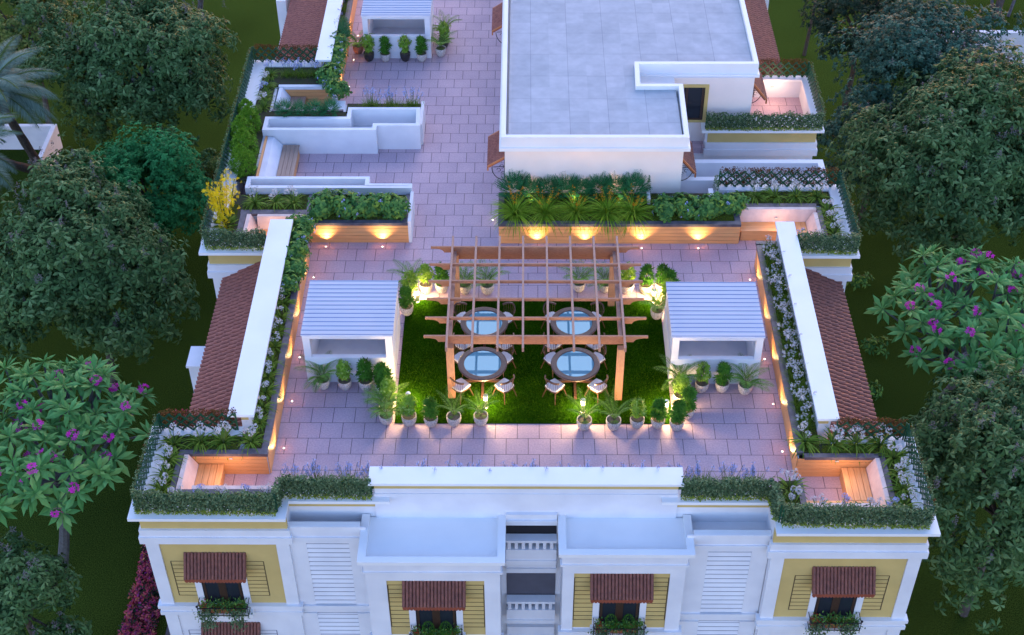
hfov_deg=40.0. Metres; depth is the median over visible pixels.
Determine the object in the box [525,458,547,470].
flowering grass
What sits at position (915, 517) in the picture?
hedge
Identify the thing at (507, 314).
dining chair
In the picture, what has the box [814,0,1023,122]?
fine leaved tree
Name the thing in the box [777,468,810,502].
lily clump
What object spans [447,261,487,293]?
potted palm
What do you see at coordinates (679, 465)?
flowering grass
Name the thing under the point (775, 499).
shrub
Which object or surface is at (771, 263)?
flowering grass
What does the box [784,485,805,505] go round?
lily clump
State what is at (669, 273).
potted dracaena
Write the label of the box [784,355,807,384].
flowering grass
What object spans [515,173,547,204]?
feathery bush
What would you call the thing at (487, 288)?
potted palm
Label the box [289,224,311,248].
leafy shrub
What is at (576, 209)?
spiky grass
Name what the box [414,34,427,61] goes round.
potted dracaena
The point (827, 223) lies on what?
lily clump
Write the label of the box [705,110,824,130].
lattice fence
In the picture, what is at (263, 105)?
lily clump
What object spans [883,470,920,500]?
lily clump
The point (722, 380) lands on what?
potted dracaena
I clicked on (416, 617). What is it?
window
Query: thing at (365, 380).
potted dracaena
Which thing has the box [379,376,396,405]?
potted schefflera
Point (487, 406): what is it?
bollard lamp
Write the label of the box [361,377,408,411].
potted palm
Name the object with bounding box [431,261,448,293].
potted dracaena
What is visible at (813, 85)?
lattice fence
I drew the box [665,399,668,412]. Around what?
bollard lamp
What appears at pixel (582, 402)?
bollard lamp
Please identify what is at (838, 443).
lily clump
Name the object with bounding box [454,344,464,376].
dining chair
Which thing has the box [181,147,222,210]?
broadleaf tree
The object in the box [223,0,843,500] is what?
terrace floor
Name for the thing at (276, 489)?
lattice fence
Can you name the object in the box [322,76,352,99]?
leafy shrub
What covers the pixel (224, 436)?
lily clump
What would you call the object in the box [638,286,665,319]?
potted palm
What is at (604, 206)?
spiky grass
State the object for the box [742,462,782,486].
flowering grass
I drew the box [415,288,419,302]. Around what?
bollard lamp
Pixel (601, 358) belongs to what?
dining chair
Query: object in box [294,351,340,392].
potted palm
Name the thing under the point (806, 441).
lily clump
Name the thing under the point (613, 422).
potted palm
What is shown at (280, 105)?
feathery bush
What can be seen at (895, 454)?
lily clump
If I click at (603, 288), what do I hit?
potted palm
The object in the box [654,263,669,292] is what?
potted dracaena
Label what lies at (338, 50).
leafy shrub
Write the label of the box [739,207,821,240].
corner bench
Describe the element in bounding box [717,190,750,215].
leafy shrub
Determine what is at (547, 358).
dining chair
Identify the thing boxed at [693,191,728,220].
leafy shrub
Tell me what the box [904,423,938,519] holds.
lattice fence
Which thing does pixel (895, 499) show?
lily clump
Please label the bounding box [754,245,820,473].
timber planter
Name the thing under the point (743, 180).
lattice fence
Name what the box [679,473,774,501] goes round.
hedge
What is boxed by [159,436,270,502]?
timber planter
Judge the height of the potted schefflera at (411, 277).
1.188 m
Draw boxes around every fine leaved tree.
[798,0,916,106]
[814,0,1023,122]
[816,82,918,225]
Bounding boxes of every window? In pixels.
[195,579,253,617]
[409,610,465,634]
[590,602,646,634]
[683,84,708,121]
[803,591,863,631]
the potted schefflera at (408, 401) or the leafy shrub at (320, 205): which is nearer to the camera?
the potted schefflera at (408, 401)
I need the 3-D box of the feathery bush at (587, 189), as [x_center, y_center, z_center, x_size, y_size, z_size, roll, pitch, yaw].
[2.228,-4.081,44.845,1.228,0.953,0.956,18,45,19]
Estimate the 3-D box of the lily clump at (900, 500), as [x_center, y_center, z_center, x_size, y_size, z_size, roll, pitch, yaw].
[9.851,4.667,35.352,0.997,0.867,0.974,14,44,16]
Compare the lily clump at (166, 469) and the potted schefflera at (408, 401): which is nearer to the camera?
the lily clump at (166, 469)
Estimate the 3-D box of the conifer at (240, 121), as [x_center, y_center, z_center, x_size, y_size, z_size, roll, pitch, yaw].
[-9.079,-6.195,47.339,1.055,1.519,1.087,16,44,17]
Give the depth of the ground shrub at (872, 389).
53.29 m
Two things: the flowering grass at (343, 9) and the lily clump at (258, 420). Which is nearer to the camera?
the lily clump at (258, 420)
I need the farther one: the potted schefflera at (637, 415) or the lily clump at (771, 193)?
the lily clump at (771, 193)
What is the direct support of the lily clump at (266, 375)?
in the timber planter at (270, 435)
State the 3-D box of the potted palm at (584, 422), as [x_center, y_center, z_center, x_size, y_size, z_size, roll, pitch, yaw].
[2.010,2.580,38.252,1.198,1.157,1.154,-7,42,-7]
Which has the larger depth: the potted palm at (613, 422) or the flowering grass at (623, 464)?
the potted palm at (613, 422)
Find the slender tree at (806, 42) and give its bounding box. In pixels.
[802,0,816,55]
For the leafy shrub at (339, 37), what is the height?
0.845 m
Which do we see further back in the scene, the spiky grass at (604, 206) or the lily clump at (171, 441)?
the spiky grass at (604, 206)
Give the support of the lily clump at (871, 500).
in the timber planter at (818, 465)
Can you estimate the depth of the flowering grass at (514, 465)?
35.93 m
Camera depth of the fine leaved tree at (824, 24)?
64.01 m
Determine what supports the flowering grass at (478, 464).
in the front planter
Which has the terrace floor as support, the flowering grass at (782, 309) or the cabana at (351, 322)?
the cabana at (351, 322)
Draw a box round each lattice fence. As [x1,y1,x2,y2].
[130,414,161,504]
[131,487,277,516]
[158,407,238,430]
[199,46,254,245]
[201,227,266,250]
[253,43,317,62]
[270,476,284,511]
[279,473,372,500]
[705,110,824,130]
[718,166,839,186]
[758,57,808,76]
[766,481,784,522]
[796,228,860,254]
[807,61,825,124]
[834,416,907,439]
[837,170,863,249]
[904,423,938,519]
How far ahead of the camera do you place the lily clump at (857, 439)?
36.90 m
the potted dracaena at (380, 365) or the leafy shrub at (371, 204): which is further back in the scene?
the leafy shrub at (371, 204)
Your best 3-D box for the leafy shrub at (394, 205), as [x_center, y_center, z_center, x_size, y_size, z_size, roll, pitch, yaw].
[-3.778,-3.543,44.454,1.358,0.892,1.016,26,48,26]
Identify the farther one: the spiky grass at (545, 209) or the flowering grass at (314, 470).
the spiky grass at (545, 209)
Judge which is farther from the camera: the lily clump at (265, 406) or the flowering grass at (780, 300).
the flowering grass at (780, 300)
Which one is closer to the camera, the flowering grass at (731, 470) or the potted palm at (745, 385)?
the flowering grass at (731, 470)
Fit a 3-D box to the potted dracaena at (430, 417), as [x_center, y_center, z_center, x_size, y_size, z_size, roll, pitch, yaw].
[-2.223,2.529,38.364,0.569,1.122,0.596,-25,47,-25]
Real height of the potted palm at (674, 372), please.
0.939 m
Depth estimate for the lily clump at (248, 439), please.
37.11 m
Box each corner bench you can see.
[176,454,271,488]
[242,214,301,236]
[256,136,299,175]
[275,87,305,108]
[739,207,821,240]
[807,458,890,506]
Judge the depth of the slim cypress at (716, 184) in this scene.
45.11 m
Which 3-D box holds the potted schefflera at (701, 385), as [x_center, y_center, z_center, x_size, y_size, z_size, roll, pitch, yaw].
[5.331,1.639,39.322,0.508,1.104,0.521,20,45,21]
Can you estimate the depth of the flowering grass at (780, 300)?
41.15 m
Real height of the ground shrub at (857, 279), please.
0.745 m
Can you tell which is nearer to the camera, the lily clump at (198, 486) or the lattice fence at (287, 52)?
the lily clump at (198, 486)
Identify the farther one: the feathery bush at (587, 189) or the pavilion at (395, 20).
the pavilion at (395, 20)
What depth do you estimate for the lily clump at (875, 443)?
36.92 m
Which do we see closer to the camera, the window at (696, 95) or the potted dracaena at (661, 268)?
the potted dracaena at (661, 268)
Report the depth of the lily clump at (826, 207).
44.48 m
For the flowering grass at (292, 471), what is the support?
in the front planter
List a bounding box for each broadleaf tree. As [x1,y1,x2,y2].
[0,0,87,123]
[0,142,200,386]
[0,526,92,634]
[16,0,240,148]
[77,120,213,289]
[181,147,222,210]
[824,38,1023,289]
[887,352,1023,633]
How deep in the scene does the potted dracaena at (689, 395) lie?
38.32 m
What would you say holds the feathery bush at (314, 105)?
in the timber planter at (307, 87)
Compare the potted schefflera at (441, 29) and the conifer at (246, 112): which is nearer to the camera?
the conifer at (246, 112)
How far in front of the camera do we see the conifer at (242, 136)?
46.38 m
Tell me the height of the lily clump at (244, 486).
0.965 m
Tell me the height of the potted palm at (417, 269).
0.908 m
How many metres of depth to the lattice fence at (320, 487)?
35.45 m
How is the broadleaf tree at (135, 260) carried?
on the ground at (104, 548)
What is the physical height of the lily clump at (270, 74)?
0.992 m
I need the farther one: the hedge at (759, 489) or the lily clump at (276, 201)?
the lily clump at (276, 201)
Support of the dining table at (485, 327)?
on the lawn at (543, 401)
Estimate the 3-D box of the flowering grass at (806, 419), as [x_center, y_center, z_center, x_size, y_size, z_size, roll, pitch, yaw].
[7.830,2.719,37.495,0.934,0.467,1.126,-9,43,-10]
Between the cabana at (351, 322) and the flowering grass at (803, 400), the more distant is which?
the cabana at (351, 322)
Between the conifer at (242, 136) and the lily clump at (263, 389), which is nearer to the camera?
the lily clump at (263, 389)
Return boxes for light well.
[245,176,412,194]
[262,107,420,153]
[680,159,827,192]
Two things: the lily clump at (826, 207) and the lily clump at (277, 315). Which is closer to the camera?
the lily clump at (277, 315)
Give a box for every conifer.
[226,114,256,145]
[226,143,257,183]
[228,127,259,161]
[237,98,259,121]
[237,105,262,133]
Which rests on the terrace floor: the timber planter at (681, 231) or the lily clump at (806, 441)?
the timber planter at (681, 231)
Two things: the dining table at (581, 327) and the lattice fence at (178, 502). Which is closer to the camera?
the lattice fence at (178, 502)
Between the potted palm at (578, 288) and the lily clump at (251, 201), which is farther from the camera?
the lily clump at (251, 201)
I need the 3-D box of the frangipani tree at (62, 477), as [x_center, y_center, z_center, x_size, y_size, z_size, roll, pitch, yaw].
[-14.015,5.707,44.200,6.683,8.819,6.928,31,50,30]
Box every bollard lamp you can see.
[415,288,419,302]
[483,393,488,408]
[580,398,584,412]
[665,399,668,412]
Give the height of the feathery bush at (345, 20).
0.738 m
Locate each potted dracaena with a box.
[355,356,373,390]
[372,361,387,390]
[375,366,393,395]
[378,35,393,61]
[398,284,415,315]
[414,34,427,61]
[419,394,439,427]
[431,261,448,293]
[639,263,655,293]
[650,397,668,428]
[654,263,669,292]
[660,268,680,287]
[667,398,689,431]
[679,384,697,419]
[712,361,733,392]
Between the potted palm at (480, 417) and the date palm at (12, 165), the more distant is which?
the date palm at (12, 165)
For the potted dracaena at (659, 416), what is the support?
on the terrace floor
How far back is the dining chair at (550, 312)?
41.29 m
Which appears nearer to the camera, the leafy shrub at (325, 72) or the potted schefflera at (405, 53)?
the leafy shrub at (325, 72)
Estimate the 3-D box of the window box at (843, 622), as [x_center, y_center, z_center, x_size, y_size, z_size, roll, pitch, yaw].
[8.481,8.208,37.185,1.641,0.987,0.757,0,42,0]
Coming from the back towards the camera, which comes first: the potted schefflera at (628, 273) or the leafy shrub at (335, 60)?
the leafy shrub at (335, 60)
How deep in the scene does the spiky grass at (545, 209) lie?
44.30 m
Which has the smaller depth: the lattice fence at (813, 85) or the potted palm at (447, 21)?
the lattice fence at (813, 85)
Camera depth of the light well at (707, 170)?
46.53 m
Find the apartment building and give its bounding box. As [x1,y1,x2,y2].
[127,0,940,634]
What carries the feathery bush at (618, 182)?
in the timber planter at (681, 231)
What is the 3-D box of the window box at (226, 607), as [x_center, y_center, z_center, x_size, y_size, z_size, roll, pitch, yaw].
[-7.716,7.915,37.622,1.641,0.987,0.757,0,42,0]
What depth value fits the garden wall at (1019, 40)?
69.89 m
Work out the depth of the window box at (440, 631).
36.78 m
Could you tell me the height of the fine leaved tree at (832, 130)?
6.685 m
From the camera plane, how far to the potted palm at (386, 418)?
38.44 m
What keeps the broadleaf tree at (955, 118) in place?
on the ground at (104, 548)
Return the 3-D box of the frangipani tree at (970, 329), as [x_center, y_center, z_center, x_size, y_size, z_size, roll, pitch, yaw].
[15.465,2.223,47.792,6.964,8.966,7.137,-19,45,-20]
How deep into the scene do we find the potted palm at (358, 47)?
52.98 m
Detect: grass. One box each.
[272,462,313,486]
[277,58,299,78]
[293,58,315,78]
[305,458,345,487]
[306,60,323,79]
[332,461,367,484]
[341,0,348,11]
[355,87,386,106]
[359,461,382,488]
[384,86,407,106]
[399,86,425,107]
[416,458,436,469]
[445,460,470,466]
[471,459,489,470]
[489,185,541,237]
[500,461,524,466]
[522,186,570,236]
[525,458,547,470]
[552,185,600,238]
[580,186,634,239]
[606,183,655,240]
[611,462,632,466]
[665,460,695,489]
[686,461,728,488]
[712,462,749,485]
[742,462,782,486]
[756,235,779,260]
[761,245,784,274]
[762,259,785,286]
[765,273,791,297]
[766,285,791,310]
[769,298,796,323]
[771,312,797,343]
[778,326,802,357]
[779,341,803,370]
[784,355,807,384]
[784,370,810,402]
[789,386,816,414]
[790,403,816,435]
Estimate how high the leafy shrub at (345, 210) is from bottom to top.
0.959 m
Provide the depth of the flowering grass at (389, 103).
48.98 m
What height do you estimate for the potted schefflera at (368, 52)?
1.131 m
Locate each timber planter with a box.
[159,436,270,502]
[223,194,308,241]
[236,67,425,183]
[238,244,309,472]
[306,191,414,242]
[337,0,357,100]
[498,187,740,243]
[736,191,839,245]
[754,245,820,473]
[779,444,910,516]
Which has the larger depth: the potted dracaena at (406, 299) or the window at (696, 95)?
the window at (696, 95)
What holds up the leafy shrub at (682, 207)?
in the timber planter at (681, 231)
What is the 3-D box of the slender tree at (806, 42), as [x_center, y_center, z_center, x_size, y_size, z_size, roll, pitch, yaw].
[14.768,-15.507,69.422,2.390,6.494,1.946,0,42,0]
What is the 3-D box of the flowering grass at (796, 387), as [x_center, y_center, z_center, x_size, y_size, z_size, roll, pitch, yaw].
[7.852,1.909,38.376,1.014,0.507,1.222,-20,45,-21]
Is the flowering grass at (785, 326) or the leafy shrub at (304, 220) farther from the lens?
the leafy shrub at (304, 220)
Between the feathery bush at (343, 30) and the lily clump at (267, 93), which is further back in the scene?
the feathery bush at (343, 30)
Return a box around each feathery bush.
[273,97,293,116]
[290,99,309,116]
[303,98,326,116]
[321,96,341,116]
[335,22,352,40]
[338,16,352,36]
[494,169,532,201]
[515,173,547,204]
[531,175,563,199]
[548,171,582,201]
[564,175,597,201]
[581,171,616,203]
[598,172,635,201]
[617,169,651,205]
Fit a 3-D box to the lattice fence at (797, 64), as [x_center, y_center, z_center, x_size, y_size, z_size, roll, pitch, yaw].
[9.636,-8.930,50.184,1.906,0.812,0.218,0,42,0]
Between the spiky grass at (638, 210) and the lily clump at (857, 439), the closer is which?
the lily clump at (857, 439)
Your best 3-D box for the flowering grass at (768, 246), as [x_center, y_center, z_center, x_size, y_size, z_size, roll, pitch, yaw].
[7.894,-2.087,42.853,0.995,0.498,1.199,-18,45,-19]
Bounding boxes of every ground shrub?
[846,272,874,290]
[860,334,891,358]
[868,380,882,400]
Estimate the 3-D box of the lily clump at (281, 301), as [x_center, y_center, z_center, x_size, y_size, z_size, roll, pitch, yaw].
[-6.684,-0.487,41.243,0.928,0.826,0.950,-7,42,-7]
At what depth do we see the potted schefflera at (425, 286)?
42.37 m
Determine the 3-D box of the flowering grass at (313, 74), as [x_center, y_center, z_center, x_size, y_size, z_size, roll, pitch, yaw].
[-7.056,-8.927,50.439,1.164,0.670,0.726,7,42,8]
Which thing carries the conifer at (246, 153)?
in the timber planter at (307, 87)
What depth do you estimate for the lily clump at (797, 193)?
44.99 m
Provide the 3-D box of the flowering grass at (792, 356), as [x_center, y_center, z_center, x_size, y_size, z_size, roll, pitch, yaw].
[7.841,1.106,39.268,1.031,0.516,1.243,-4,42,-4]
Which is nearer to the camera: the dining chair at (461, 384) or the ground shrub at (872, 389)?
the dining chair at (461, 384)
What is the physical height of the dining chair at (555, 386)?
0.850 m
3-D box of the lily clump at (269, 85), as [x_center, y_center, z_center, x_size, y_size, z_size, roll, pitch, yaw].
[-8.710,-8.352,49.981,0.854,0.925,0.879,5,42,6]
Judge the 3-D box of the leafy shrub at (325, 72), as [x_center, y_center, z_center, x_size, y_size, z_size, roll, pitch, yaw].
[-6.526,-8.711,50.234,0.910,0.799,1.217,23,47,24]
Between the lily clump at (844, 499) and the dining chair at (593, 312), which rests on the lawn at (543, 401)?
the dining chair at (593, 312)
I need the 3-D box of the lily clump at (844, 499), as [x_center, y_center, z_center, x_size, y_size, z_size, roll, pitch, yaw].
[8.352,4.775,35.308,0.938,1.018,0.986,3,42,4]
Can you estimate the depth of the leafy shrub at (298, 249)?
42.62 m
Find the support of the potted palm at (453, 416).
on the terrace floor
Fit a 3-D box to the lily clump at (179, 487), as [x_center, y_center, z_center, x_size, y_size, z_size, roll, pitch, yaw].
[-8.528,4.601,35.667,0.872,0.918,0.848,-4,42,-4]
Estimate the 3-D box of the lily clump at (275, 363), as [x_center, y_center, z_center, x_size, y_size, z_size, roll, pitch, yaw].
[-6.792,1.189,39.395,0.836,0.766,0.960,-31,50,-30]
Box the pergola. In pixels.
[424,236,647,399]
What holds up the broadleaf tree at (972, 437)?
on the ground at (104, 548)
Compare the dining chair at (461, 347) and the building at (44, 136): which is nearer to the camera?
the dining chair at (461, 347)
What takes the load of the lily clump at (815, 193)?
in the timber planter at (791, 204)
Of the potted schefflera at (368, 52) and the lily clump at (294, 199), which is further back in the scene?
the potted schefflera at (368, 52)
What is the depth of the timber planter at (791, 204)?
44.79 m
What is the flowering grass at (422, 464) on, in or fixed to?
in the front planter
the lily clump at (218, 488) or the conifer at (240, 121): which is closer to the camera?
the lily clump at (218, 488)
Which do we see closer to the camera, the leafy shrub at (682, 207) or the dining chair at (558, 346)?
the dining chair at (558, 346)
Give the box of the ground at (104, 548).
[0,0,1023,634]
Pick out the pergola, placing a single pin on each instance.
(546, 252)
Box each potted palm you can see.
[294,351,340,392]
[350,30,374,53]
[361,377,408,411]
[362,386,410,425]
[387,258,425,287]
[426,27,457,56]
[432,9,462,37]
[436,385,469,426]
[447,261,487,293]
[464,259,508,294]
[464,385,497,425]
[559,259,602,292]
[562,386,605,430]
[583,259,617,292]
[593,385,634,430]
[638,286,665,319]
[654,355,701,394]
[729,353,774,394]
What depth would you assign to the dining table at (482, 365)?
39.41 m
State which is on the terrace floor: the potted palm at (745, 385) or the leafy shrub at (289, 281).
the potted palm at (745, 385)
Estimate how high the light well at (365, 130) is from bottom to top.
0.980 m
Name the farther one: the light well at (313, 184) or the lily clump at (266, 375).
the light well at (313, 184)
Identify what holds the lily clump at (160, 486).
in the timber planter at (236, 464)
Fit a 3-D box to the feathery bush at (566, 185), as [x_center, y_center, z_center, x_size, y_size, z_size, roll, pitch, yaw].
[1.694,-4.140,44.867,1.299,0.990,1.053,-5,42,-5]
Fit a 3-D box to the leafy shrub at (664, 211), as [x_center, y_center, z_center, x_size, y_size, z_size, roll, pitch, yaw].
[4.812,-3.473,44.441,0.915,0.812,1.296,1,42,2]
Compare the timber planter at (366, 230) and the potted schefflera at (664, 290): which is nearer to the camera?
the potted schefflera at (664, 290)
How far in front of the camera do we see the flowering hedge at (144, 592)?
45.91 m
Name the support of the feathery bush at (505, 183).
in the timber planter at (681, 231)
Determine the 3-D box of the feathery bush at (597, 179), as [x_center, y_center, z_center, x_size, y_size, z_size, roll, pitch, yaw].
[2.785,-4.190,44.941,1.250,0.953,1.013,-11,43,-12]
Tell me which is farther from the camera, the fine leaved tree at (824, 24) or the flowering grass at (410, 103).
the fine leaved tree at (824, 24)
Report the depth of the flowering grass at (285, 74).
50.53 m
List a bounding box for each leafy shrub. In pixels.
[279,269,302,294]
[283,257,308,279]
[285,212,317,238]
[286,238,311,261]
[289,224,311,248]
[307,188,337,222]
[315,62,345,84]
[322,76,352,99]
[323,52,345,71]
[328,40,348,62]
[330,30,349,47]
[330,189,366,219]
[350,192,384,218]
[378,192,410,220]
[650,192,676,223]
[670,192,702,220]
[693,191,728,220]
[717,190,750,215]
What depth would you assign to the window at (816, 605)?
37.07 m
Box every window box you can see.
[192,596,251,632]
[409,621,462,634]
[587,614,648,634]
[803,610,865,634]
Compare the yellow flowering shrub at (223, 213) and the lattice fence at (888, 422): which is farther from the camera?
the yellow flowering shrub at (223, 213)
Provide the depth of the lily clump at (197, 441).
37.10 m
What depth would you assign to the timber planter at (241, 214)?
44.68 m
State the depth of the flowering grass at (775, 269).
42.01 m
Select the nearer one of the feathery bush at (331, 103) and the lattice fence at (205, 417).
the lattice fence at (205, 417)
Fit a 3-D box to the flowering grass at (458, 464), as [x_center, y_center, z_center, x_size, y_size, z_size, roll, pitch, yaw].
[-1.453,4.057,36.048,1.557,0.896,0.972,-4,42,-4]
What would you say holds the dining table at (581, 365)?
on the lawn at (543, 401)
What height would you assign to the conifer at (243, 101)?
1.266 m
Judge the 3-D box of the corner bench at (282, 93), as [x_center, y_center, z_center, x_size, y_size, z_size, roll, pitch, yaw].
[-7.824,-7.485,49.852,0.915,0.800,1.200,0,42,0]
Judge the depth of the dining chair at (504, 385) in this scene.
39.12 m
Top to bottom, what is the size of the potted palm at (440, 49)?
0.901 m
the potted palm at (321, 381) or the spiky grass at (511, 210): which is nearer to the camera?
the potted palm at (321, 381)
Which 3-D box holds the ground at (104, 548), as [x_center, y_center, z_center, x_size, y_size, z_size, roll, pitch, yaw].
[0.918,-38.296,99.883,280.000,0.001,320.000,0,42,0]
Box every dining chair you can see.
[450,377,473,404]
[453,302,466,334]
[453,333,470,351]
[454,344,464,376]
[492,374,516,404]
[494,333,516,354]
[500,344,515,376]
[502,302,517,334]
[541,302,555,334]
[541,332,562,353]
[541,344,556,377]
[542,375,566,403]
[584,333,604,351]
[584,375,608,404]
[590,302,604,334]
[593,344,606,377]
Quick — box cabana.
[663,282,765,383]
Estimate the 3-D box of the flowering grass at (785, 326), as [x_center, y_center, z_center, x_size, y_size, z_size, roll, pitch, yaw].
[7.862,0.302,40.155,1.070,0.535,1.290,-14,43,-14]
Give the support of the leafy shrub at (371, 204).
in the timber planter at (366, 230)
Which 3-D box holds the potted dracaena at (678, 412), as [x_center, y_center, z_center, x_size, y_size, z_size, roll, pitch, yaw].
[4.527,2.615,38.185,0.594,1.172,0.623,26,48,27]
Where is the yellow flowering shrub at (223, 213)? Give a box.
[201,168,241,232]
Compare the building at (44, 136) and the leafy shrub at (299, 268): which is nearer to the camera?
the leafy shrub at (299, 268)
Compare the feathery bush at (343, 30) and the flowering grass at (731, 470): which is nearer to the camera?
the flowering grass at (731, 470)
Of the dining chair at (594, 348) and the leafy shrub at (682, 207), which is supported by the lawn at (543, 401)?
the dining chair at (594, 348)
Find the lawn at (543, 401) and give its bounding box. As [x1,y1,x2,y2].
[395,300,670,423]
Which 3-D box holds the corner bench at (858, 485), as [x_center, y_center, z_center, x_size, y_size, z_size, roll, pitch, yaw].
[8.523,4.509,36.319,2.120,0.800,1.660,0,42,0]
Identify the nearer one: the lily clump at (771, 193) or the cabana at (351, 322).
the cabana at (351, 322)
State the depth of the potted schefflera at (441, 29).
52.96 m
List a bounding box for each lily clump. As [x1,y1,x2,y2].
[145,472,174,498]
[148,459,180,484]
[155,443,186,468]
[156,423,189,456]
[167,483,182,495]
[182,421,217,458]
[192,483,212,502]
[203,421,243,461]
[213,483,240,500]
[237,424,270,457]
[241,184,268,209]
[241,483,258,495]
[249,406,273,433]
[254,483,270,493]
[255,395,278,416]
[256,81,275,103]
[256,91,273,112]
[258,59,277,81]
[258,70,277,91]
[258,380,282,401]
[261,360,284,387]
[264,187,288,209]
[264,348,283,371]
[268,331,288,356]
[271,317,292,340]
[274,306,293,323]
[277,287,299,312]
[278,185,305,210]
[746,180,769,203]
[760,178,789,204]
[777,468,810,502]
[782,179,808,205]
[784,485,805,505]
[786,421,824,457]
[801,180,833,206]
[802,493,827,509]
[815,199,842,218]
[815,424,853,463]
[818,208,848,232]
[824,216,847,240]
[831,493,851,505]
[843,424,868,465]
[861,423,892,458]
[861,497,883,508]
[874,440,910,467]
[883,456,916,486]
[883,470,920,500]
[885,497,898,508]
[886,487,922,513]
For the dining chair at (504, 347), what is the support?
on the lawn at (543, 401)
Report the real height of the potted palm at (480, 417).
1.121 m
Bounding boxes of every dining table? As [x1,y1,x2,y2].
[458,347,506,398]
[460,307,507,346]
[550,307,596,334]
[551,347,599,399]
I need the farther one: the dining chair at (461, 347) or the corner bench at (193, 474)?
the dining chair at (461, 347)
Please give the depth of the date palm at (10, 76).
55.60 m
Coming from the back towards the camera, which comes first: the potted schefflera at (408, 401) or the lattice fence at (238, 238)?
the lattice fence at (238, 238)
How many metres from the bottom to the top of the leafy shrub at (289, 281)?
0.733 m
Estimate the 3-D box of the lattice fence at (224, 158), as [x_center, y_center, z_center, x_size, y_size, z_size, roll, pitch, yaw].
[-9.491,-6.005,47.080,0.188,0.751,10.766,0,42,0]
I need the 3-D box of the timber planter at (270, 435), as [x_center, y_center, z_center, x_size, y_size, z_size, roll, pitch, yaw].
[-6.764,0.895,40.465,0.784,0.797,8.950,0,42,0]
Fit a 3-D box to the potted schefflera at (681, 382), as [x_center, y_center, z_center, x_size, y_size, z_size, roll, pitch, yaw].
[4.697,1.943,38.926,0.545,1.186,0.559,-6,42,-6]
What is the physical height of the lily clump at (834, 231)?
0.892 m
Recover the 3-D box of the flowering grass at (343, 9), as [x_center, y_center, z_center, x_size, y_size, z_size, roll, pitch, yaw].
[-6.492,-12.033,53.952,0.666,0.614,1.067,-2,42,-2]
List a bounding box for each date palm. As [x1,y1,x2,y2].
[0,33,61,183]
[0,112,45,191]
[990,0,1015,18]
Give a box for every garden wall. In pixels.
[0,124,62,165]
[926,30,1023,63]
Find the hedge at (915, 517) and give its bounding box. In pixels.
[780,501,935,529]
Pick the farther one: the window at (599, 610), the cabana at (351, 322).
the cabana at (351, 322)
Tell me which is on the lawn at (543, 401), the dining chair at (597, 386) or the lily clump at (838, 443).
the dining chair at (597, 386)
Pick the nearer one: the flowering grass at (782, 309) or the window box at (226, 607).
the window box at (226, 607)
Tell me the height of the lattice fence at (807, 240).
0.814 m
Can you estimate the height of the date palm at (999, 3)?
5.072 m
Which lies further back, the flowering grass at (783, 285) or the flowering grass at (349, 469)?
the flowering grass at (783, 285)
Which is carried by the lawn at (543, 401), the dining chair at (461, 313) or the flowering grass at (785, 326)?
the dining chair at (461, 313)
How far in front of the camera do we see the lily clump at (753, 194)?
45.01 m
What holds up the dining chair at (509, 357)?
on the lawn at (543, 401)
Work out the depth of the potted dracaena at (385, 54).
52.38 m
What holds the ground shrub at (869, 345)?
on the ground at (104, 548)
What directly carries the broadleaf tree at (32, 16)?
on the ground at (104, 548)
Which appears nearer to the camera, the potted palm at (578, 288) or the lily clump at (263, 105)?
the potted palm at (578, 288)
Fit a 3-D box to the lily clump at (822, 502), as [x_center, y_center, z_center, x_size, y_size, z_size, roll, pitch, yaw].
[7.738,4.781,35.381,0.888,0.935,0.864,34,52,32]
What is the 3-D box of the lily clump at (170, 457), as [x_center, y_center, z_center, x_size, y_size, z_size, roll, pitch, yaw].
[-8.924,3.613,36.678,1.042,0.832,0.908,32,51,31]
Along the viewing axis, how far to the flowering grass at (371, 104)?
48.98 m
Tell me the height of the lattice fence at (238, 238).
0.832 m
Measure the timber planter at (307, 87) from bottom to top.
0.847 m
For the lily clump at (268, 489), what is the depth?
35.50 m
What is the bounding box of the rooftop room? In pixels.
[487,0,766,192]
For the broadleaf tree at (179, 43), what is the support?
on the ground at (104, 548)
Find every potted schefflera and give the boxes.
[335,359,352,390]
[361,34,374,61]
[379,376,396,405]
[398,34,411,61]
[398,393,417,426]
[400,270,417,300]
[417,262,433,293]
[436,20,449,47]
[621,261,636,294]
[630,397,647,428]
[661,277,674,308]
[671,371,691,399]
[695,361,711,392]
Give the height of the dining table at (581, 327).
0.772 m
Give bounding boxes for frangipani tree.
[0,352,158,569]
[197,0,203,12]
[864,242,1023,431]

